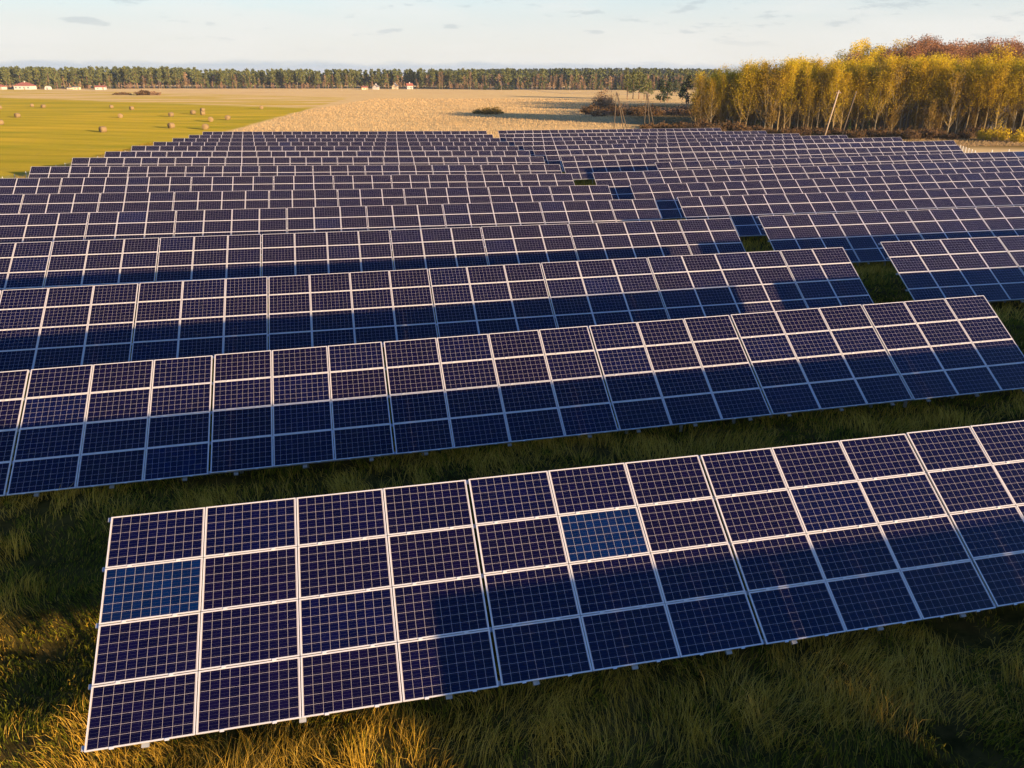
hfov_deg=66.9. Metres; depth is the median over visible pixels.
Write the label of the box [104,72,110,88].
pine tree
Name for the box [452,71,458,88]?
pine tree
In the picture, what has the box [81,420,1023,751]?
solar panel row
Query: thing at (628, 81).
pine tree
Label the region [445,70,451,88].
pine tree
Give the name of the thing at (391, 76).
pine tree
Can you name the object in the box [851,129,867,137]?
scrub bush
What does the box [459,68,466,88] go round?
pine tree
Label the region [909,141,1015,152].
fence
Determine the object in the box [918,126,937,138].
scrub bush
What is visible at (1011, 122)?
young tree
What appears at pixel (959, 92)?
aspen tree
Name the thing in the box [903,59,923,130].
aspen tree
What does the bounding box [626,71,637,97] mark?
pine tree
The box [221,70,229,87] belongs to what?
pine tree
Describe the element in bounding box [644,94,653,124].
pole tripod
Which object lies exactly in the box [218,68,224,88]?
pine tree
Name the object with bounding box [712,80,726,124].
aspen tree
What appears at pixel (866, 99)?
aspen tree
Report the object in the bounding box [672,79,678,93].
conifer tree
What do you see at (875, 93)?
aspen tree
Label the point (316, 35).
sky
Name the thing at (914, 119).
young tree
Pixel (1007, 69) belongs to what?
aspen tree
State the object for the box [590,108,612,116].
field bush
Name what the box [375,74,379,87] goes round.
pine tree
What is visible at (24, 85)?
house
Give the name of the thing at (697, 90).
aspen tree
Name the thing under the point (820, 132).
scrub bush
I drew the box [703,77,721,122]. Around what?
aspen tree
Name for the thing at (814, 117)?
young tree
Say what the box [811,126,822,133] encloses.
scrub bush
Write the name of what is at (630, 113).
field bush
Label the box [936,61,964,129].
aspen tree
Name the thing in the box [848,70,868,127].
aspen tree
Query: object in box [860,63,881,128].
aspen tree
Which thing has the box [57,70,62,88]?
pine tree
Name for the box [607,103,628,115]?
field bush
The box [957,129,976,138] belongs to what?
scrub bush
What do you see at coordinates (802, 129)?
scrub bush
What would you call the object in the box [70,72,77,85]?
pine tree
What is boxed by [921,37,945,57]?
broadleaf tree
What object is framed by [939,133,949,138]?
scrub bush
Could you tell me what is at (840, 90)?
aspen tree
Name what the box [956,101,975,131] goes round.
young tree
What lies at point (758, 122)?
fir tree
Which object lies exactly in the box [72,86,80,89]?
house
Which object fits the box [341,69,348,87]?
pine tree
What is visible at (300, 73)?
pine tree
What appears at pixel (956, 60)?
aspen tree
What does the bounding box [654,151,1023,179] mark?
solar panel row
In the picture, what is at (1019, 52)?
broadleaf tree
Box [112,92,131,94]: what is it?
field bush
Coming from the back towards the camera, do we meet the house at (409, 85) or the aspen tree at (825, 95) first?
the house at (409, 85)
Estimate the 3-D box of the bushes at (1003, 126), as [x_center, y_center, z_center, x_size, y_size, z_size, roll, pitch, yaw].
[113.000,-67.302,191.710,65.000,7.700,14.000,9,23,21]
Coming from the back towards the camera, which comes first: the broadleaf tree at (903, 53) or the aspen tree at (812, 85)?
the broadleaf tree at (903, 53)
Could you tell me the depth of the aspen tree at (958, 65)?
170.58 m
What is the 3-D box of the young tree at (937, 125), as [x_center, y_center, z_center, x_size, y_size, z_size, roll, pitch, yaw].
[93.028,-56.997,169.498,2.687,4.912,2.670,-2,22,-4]
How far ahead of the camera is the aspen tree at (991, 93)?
161.77 m
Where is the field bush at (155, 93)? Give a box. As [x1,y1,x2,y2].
[150,91,160,94]
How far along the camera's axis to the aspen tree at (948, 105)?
169.47 m
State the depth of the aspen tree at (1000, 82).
164.31 m
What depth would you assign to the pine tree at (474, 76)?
692.06 m
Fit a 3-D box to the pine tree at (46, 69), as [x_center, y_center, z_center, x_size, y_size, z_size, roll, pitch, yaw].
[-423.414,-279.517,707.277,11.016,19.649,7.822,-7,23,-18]
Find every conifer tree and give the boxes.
[653,79,666,101]
[662,81,673,101]
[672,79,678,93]
[678,74,693,103]
[678,83,686,99]
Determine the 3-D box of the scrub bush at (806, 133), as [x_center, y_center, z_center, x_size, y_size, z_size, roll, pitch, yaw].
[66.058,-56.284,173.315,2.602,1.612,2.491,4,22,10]
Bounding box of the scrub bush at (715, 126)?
[704,121,721,128]
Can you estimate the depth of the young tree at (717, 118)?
191.00 m
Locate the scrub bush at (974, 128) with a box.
[966,125,985,136]
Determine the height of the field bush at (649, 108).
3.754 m
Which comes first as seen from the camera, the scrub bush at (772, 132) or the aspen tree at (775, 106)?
the scrub bush at (772, 132)
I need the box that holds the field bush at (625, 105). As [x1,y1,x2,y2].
[619,102,629,113]
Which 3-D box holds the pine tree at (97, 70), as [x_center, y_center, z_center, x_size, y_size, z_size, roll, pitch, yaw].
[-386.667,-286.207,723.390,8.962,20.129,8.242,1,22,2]
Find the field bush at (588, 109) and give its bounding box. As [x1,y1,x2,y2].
[581,103,601,113]
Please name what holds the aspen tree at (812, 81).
on the ground at (64, 124)
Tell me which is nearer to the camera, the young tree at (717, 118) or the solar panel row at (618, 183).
the solar panel row at (618, 183)
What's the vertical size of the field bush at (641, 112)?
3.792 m
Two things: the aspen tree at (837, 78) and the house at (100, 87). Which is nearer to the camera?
the aspen tree at (837, 78)
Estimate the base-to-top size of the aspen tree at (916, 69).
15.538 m
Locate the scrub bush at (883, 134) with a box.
[871,126,893,136]
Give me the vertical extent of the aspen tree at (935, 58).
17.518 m
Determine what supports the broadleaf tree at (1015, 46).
on the ground at (64, 124)
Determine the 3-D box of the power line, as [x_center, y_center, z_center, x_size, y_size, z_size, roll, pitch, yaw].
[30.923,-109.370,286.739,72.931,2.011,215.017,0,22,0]
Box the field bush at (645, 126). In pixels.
[639,124,651,128]
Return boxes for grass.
[0,247,1023,767]
[15,141,900,286]
[234,98,1023,145]
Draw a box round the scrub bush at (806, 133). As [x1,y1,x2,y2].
[801,129,812,135]
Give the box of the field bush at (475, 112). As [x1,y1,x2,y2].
[472,108,481,113]
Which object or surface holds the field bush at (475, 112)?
on the ground at (64, 124)
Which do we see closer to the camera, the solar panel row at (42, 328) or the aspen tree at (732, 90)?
the solar panel row at (42, 328)
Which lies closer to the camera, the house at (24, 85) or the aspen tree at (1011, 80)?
the aspen tree at (1011, 80)
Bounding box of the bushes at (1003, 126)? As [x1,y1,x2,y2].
[829,102,1023,129]
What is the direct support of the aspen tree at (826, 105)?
on the ground at (64, 124)
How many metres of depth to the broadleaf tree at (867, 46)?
254.31 m
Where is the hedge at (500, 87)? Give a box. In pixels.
[494,84,513,89]
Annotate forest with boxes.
[0,66,717,89]
[416,68,720,80]
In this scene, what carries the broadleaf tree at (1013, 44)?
on the ground at (64, 124)
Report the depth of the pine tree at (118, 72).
726.67 m
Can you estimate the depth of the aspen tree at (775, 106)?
181.78 m
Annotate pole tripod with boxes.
[613,91,626,128]
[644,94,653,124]
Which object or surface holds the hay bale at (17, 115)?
on the ground at (64, 124)
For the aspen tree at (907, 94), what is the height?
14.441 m
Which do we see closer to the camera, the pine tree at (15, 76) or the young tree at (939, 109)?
the young tree at (939, 109)
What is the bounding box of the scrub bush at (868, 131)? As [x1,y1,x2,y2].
[862,127,875,136]
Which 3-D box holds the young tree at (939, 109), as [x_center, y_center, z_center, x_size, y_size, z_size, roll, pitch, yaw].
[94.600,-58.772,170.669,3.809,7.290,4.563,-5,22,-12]
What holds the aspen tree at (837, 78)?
on the ground at (64, 124)
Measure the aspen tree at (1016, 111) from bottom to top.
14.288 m
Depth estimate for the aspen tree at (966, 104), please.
168.39 m
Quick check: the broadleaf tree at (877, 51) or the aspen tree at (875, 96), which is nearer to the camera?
the aspen tree at (875, 96)
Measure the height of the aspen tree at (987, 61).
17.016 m
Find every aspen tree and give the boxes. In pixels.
[686,71,705,119]
[692,72,710,119]
[701,77,718,120]
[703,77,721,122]
[709,69,721,119]
[711,63,734,101]
[711,70,731,124]
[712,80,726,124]
[715,68,739,122]
[717,73,736,121]
[726,65,737,123]
[726,70,745,122]
[728,60,758,123]
[735,59,755,123]
[738,66,762,123]
[740,59,759,125]
[746,68,770,124]
[746,69,759,126]
[748,72,766,121]
[752,57,776,124]
[754,57,782,126]
[754,59,771,117]
[757,76,775,127]
[764,56,797,129]
[766,66,786,128]
[774,61,799,127]
[775,61,790,128]
[781,53,805,128]
[781,62,796,127]
[782,59,804,128]
[789,74,804,128]
[793,72,808,128]
[795,55,811,121]
[796,58,819,128]
[797,69,813,126]
[798,76,825,126]
[799,63,818,126]
[800,65,823,121]
[802,60,825,127]
[804,57,822,65]
[809,55,827,128]
[810,66,826,127]
[811,57,835,127]
[811,66,835,126]
[816,64,843,128]
[818,73,833,128]
[821,57,839,127]
[823,55,851,128]
[823,65,855,129]
[831,55,860,128]
[832,62,848,128]
[832,64,854,120]
[833,69,857,130]
[836,65,857,131]
[843,61,872,123]
[845,64,872,128]
[847,59,863,119]
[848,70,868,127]
[851,53,871,129]
[853,60,876,128]
[855,61,881,129]
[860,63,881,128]
[860,67,888,125]
[866,69,885,128]
[867,57,894,128]
[873,57,889,129]
[874,68,895,129]
[876,54,907,130]
[882,54,913,130]
[883,60,914,121]
[884,55,903,128]
[889,53,921,130]
[900,66,920,131]
[902,59,923,130]
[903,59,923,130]
[906,66,923,128]
[907,52,937,130]
[912,62,939,128]
[916,62,949,125]
[923,51,943,128]
[923,62,944,127]
[924,55,954,121]
[931,52,960,125]
[934,52,962,107]
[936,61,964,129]
[939,77,958,130]
[940,67,966,132]
[945,59,973,132]
[946,61,969,127]
[948,65,975,133]
[949,54,962,66]
[954,75,974,131]
[955,51,988,131]
[958,66,991,131]
[966,52,997,126]
[968,61,998,126]
[971,56,992,126]
[974,53,1019,124]
[982,59,1008,127]
[989,60,1020,129]
[991,77,1010,129]
[998,53,1023,126]
[999,59,1023,127]
[1000,56,1022,130]
[1007,62,1023,130]
[1007,71,1023,131]
[1010,63,1023,129]
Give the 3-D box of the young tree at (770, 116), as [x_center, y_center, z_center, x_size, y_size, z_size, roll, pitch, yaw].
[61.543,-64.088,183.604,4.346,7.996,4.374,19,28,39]
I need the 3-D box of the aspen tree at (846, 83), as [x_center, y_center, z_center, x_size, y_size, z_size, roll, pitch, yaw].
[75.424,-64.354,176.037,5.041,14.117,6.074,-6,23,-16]
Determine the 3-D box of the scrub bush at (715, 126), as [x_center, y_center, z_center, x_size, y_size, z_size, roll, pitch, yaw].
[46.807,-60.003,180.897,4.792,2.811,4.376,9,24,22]
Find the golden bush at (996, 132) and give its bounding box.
[984,121,1011,140]
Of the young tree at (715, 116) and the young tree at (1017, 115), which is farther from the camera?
the young tree at (715, 116)
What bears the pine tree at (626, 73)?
on the ground at (64, 124)
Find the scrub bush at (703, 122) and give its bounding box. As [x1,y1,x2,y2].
[693,117,710,126]
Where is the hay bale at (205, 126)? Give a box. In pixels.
[202,124,208,129]
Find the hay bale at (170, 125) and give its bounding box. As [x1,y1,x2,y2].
[167,123,174,127]
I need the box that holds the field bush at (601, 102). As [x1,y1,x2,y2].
[590,91,607,107]
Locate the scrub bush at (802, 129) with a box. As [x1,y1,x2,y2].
[797,125,811,132]
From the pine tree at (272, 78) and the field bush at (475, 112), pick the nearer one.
the field bush at (475, 112)
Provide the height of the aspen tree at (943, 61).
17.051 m
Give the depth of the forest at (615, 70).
1131.29 m
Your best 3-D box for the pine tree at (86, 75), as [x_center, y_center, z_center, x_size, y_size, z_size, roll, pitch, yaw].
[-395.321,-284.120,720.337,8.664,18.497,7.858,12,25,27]
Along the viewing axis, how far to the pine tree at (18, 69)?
706.21 m
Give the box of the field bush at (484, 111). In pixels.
[476,106,501,114]
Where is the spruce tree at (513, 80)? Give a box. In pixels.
[511,75,515,89]
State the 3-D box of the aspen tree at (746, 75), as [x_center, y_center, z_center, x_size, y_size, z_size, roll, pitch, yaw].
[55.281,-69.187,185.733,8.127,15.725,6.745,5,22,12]
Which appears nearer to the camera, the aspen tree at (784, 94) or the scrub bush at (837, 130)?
the scrub bush at (837, 130)
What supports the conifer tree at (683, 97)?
on the ground at (64, 124)
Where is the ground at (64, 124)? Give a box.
[0,76,1023,767]
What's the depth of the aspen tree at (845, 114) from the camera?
179.12 m
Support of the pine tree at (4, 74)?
on the ground at (64, 124)
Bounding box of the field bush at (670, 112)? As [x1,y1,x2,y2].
[665,107,679,114]
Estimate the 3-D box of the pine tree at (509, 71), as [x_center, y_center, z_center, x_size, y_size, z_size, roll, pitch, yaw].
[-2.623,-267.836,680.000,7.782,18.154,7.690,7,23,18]
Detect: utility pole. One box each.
[824,90,839,134]
[841,91,856,134]
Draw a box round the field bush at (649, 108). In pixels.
[645,103,654,114]
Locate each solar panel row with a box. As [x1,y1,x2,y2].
[0,173,574,212]
[0,185,615,233]
[0,199,661,262]
[0,218,745,298]
[0,247,873,371]
[0,295,1023,496]
[28,164,561,193]
[68,157,545,180]
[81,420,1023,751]
[104,151,530,165]
[131,146,518,157]
[153,142,508,155]
[172,138,499,145]
[189,134,492,141]
[203,131,486,137]
[498,128,720,141]
[504,131,766,145]
[513,133,799,150]
[521,135,847,156]
[532,137,902,163]
[544,140,956,171]
[560,145,963,181]
[592,160,1023,199]
[629,171,1023,219]
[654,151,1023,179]
[676,186,1023,236]
[756,206,1023,267]
[878,236,1023,302]
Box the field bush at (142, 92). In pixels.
[134,89,152,94]
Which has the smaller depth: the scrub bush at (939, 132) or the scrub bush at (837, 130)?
the scrub bush at (939, 132)
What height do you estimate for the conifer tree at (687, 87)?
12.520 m
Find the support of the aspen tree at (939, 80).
on the ground at (64, 124)
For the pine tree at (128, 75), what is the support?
on the ground at (64, 124)
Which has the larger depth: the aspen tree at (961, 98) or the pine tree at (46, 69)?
the pine tree at (46, 69)
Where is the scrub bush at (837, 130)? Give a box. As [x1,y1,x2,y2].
[830,128,844,134]
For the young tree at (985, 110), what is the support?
on the ground at (64, 124)
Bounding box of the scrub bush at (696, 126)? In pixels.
[690,121,705,127]
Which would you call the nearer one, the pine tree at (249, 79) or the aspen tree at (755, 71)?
the aspen tree at (755, 71)
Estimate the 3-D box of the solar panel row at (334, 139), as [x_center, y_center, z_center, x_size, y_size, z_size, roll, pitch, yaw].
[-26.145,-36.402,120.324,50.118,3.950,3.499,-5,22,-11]
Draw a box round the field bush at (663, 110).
[660,106,671,114]
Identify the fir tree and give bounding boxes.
[755,111,761,125]
[845,120,850,131]
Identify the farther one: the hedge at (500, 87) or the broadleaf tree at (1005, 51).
the hedge at (500, 87)
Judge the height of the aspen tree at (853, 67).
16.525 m
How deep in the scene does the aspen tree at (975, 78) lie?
163.88 m
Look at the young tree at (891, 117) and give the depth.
172.69 m
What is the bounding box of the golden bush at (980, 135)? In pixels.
[975,128,990,139]
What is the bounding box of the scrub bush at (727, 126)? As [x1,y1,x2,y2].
[718,119,731,129]
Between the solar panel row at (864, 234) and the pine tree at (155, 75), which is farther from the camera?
the pine tree at (155, 75)
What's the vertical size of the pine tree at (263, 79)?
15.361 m
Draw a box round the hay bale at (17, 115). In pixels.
[14,113,20,117]
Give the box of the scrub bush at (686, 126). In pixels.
[680,123,690,127]
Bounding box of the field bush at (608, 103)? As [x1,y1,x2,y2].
[601,94,614,107]
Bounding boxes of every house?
[0,84,6,89]
[13,81,36,89]
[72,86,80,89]
[94,85,106,89]
[372,83,379,89]
[392,83,398,88]
[405,82,412,88]
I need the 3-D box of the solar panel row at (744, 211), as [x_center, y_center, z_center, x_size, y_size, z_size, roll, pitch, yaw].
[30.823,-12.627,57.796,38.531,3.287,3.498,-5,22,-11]
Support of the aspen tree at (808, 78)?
on the ground at (64, 124)
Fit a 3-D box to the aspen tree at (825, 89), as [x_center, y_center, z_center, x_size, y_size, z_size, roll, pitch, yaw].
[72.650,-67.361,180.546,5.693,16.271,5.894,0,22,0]
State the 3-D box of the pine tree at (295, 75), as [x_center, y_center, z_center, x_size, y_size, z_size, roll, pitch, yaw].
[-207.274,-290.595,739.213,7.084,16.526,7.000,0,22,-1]
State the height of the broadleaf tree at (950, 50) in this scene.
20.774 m
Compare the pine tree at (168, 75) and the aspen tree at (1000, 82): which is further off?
the pine tree at (168, 75)
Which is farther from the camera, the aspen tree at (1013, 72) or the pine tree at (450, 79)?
the pine tree at (450, 79)
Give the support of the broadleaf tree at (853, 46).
on the ground at (64, 124)
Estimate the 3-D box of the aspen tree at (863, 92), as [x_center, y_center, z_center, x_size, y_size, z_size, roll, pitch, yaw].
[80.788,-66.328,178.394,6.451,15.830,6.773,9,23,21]
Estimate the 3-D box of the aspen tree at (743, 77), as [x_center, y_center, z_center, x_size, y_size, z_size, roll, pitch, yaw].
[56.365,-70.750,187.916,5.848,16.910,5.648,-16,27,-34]
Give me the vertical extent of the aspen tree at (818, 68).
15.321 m
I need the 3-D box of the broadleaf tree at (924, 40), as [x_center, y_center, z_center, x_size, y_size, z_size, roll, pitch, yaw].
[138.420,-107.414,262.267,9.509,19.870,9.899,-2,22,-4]
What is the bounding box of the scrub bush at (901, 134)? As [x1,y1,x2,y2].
[890,128,906,137]
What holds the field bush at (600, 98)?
on the ground at (64, 124)
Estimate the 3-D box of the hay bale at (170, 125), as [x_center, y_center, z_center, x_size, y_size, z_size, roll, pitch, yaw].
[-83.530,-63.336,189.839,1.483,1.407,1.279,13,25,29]
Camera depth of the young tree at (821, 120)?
185.42 m
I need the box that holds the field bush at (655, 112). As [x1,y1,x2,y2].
[650,106,664,115]
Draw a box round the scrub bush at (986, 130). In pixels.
[975,126,993,135]
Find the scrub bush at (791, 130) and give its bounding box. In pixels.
[789,128,801,133]
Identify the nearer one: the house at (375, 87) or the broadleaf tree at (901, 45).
the broadleaf tree at (901, 45)
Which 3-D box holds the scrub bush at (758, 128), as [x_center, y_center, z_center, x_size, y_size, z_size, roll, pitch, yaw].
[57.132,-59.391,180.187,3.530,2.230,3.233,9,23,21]
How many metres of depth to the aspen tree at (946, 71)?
168.73 m
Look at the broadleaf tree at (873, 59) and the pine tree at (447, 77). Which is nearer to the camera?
the broadleaf tree at (873, 59)
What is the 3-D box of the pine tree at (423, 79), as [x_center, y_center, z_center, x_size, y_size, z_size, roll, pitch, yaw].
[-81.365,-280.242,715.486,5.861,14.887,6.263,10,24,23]
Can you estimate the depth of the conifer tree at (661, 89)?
366.46 m
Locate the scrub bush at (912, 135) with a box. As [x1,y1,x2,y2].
[903,130,921,139]
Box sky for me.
[0,0,1023,75]
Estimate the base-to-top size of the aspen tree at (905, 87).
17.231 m
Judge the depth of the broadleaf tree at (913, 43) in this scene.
244.90 m
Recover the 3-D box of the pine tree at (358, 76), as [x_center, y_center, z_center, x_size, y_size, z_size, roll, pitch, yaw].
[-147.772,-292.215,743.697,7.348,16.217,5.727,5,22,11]
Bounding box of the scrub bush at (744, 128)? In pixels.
[732,123,752,130]
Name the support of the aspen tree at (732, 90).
on the ground at (64, 124)
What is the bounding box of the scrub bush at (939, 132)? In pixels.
[927,127,943,138]
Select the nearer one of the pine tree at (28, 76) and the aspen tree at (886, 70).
the aspen tree at (886, 70)
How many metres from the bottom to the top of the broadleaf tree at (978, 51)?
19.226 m
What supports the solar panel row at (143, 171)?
on the ground at (64, 124)
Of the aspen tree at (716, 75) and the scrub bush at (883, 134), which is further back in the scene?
the aspen tree at (716, 75)
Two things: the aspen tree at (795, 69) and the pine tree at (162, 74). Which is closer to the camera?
the aspen tree at (795, 69)
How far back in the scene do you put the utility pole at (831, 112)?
166.32 m
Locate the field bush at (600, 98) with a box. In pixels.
[594,87,612,107]
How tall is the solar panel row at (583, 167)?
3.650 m
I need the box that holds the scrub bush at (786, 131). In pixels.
[778,124,798,133]
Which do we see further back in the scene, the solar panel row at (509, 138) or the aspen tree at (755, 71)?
the aspen tree at (755, 71)
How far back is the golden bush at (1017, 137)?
150.42 m
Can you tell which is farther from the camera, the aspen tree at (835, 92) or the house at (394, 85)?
the house at (394, 85)
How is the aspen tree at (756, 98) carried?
on the ground at (64, 124)
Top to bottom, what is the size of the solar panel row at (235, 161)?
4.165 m
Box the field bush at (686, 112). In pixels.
[681,108,694,115]
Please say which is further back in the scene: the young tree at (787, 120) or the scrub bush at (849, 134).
the young tree at (787, 120)
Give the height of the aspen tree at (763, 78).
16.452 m
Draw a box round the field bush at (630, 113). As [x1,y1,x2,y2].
[622,106,641,114]
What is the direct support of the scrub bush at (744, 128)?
on the ground at (64, 124)
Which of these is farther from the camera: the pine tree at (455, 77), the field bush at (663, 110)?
the pine tree at (455, 77)
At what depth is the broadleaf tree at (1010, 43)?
260.69 m
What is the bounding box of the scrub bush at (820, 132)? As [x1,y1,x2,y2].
[815,128,830,135]
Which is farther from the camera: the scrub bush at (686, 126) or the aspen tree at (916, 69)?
the scrub bush at (686, 126)
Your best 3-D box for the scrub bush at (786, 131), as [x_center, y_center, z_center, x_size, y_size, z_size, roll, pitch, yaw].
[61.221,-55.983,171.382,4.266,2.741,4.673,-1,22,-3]
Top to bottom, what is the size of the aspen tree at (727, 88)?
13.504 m
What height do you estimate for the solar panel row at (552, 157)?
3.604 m
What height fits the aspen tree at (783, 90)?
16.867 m
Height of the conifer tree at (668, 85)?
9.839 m
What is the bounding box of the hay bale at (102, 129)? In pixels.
[99,126,106,132]
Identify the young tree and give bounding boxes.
[688,95,702,124]
[696,101,706,119]
[698,98,708,120]
[702,104,712,121]
[712,106,719,122]
[716,109,722,124]
[718,106,727,122]
[734,101,749,121]
[739,100,750,123]
[749,103,756,127]
[762,98,778,128]
[778,110,785,128]
[780,106,794,128]
[805,114,813,126]
[807,100,820,128]
[816,106,824,128]
[835,114,845,127]
[868,109,878,129]
[879,103,889,128]
[885,104,904,131]
[888,96,905,129]
[908,108,921,129]
[910,96,926,131]
[921,98,940,128]
[931,104,948,124]
[933,113,943,130]
[942,97,957,130]
[955,100,968,134]
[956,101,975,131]
[967,109,978,127]
[977,98,995,127]
[988,104,1004,129]
[1006,113,1015,130]
[1008,102,1023,130]
[1013,101,1023,128]
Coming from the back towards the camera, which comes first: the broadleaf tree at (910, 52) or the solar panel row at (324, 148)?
the broadleaf tree at (910, 52)
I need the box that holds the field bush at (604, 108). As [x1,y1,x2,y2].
[597,105,610,112]
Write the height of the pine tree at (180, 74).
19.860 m
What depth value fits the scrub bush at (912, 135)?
160.55 m
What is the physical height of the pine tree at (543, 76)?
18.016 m
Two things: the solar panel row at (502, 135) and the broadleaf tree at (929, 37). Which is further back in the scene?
the broadleaf tree at (929, 37)
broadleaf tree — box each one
[835,43,857,61]
[838,39,864,64]
[847,52,862,65]
[858,52,881,65]
[860,37,879,57]
[864,46,887,61]
[877,48,905,69]
[880,44,898,53]
[893,38,913,51]
[895,46,916,62]
[898,35,927,53]
[902,45,924,61]
[912,41,928,59]
[915,35,936,48]
[918,33,942,53]
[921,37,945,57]
[921,41,952,60]
[937,38,969,64]
[948,44,972,66]
[960,42,990,64]
[961,43,984,64]
[972,37,1002,49]
[977,39,1000,61]
[992,43,1016,67]
[992,43,1019,62]
[993,39,1023,59]
[994,40,1022,64]
[1001,36,1023,54]
[1008,42,1023,61]
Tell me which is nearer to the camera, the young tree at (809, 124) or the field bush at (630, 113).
the young tree at (809, 124)
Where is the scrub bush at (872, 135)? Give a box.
[868,131,878,137]
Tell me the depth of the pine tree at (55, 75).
707.36 m
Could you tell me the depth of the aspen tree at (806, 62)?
182.71 m
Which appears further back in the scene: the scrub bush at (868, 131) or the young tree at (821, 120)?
the young tree at (821, 120)
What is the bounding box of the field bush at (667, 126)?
[663,124,674,128]
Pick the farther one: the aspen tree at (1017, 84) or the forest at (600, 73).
the forest at (600, 73)
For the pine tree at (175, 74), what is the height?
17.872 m
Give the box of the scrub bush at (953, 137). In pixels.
[947,131,960,139]
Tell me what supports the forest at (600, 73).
on the ground at (64, 124)
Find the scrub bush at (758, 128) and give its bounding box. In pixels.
[752,124,764,130]
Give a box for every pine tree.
[1,69,8,88]
[6,70,14,88]
[9,66,16,84]
[13,72,18,82]
[14,65,21,82]
[20,72,25,81]
[25,69,34,83]
[28,71,37,84]
[34,69,44,87]
[41,72,49,82]
[42,66,55,87]
[50,68,55,88]
[51,68,60,87]
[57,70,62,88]
[62,70,69,84]
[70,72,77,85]
[73,68,84,86]
[78,69,86,87]
[82,68,92,88]
[87,65,95,88]
[93,66,103,83]
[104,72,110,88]
[109,73,114,87]
[116,69,123,88]
[121,66,127,88]
[124,67,134,87]
[131,71,137,88]
[132,66,140,84]
[136,66,142,87]
[147,67,155,86]
[152,68,158,88]
[156,68,163,88]
[160,67,167,85]
[164,67,171,88]
[172,69,179,88]
[176,67,184,88]
[191,67,197,87]
[194,70,201,85]
[203,72,209,83]
[214,70,219,88]
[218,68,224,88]
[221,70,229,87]
[225,68,229,87]
[228,70,235,85]
[237,72,242,88]
[245,71,252,88]
[251,73,256,84]
[257,70,265,87]
[260,72,266,84]
[268,68,274,87]
[273,70,278,88]
[278,68,283,87]
[282,70,288,88]
[285,68,293,88]
[293,71,297,86]
[298,71,303,87]
[299,68,305,87]
[311,71,316,84]
[314,71,319,84]
[325,68,331,88]
[333,71,340,88]
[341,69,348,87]
[347,69,353,86]
[349,70,355,88]
[355,71,360,82]
[368,68,375,83]
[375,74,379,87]
[382,68,388,82]
[388,71,393,85]
[410,72,414,88]
[414,69,420,83]
[421,73,426,84]
[429,68,435,82]
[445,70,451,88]
[447,73,453,84]
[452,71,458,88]
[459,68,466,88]
[464,70,469,88]
[472,69,480,88]
[504,68,511,84]
[506,70,512,89]
[525,71,531,84]
[538,68,547,89]
[572,68,578,89]
[622,67,629,82]
[623,74,635,98]
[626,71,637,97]
[634,71,644,98]
[638,73,651,98]
[643,78,653,94]
[682,68,688,83]
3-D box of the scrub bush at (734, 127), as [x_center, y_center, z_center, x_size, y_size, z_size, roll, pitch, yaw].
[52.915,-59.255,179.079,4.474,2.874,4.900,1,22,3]
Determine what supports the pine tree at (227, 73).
on the ground at (64, 124)
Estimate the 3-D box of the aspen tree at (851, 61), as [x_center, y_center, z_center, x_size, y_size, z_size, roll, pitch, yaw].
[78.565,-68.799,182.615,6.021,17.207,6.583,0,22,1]
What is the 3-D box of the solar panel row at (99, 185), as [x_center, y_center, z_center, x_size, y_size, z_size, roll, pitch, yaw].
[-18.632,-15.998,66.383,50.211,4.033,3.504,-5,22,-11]
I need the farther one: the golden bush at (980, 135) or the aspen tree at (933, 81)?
the aspen tree at (933, 81)
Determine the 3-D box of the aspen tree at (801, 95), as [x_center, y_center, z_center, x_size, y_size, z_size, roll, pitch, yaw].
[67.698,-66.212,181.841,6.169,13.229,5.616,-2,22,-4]
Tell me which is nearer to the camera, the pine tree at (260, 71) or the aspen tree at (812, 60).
the aspen tree at (812, 60)
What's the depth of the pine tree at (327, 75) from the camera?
726.64 m
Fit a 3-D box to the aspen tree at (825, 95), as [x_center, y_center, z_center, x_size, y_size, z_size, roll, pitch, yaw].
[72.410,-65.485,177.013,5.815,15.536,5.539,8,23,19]
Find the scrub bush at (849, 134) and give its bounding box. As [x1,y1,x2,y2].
[840,129,854,136]
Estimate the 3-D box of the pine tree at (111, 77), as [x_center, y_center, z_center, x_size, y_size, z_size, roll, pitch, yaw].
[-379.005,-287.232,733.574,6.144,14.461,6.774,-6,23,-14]
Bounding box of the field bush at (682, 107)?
[677,101,689,113]
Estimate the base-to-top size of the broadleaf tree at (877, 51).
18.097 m
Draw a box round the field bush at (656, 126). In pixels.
[652,123,663,128]
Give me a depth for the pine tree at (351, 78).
731.71 m
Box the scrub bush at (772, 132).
[766,128,778,133]
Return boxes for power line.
[504,84,690,95]
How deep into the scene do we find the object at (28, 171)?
78.17 m
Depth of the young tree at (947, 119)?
170.20 m
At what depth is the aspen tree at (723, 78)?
188.19 m
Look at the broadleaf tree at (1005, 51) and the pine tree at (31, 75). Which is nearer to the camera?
the broadleaf tree at (1005, 51)
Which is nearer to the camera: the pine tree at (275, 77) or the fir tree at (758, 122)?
the fir tree at (758, 122)
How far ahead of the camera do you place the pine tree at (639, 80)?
414.29 m
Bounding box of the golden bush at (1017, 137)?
[1007,127,1023,142]
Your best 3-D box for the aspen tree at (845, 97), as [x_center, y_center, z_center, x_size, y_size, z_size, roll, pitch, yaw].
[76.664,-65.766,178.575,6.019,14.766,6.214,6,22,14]
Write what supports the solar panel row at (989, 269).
on the ground at (64, 124)
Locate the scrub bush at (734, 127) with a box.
[731,121,748,130]
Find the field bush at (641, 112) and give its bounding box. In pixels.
[630,104,647,115]
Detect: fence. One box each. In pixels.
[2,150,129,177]
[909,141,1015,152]
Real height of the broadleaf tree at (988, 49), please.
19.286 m
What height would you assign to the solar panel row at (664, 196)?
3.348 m
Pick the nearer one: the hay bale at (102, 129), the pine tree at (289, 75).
the hay bale at (102, 129)
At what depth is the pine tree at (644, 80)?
407.53 m

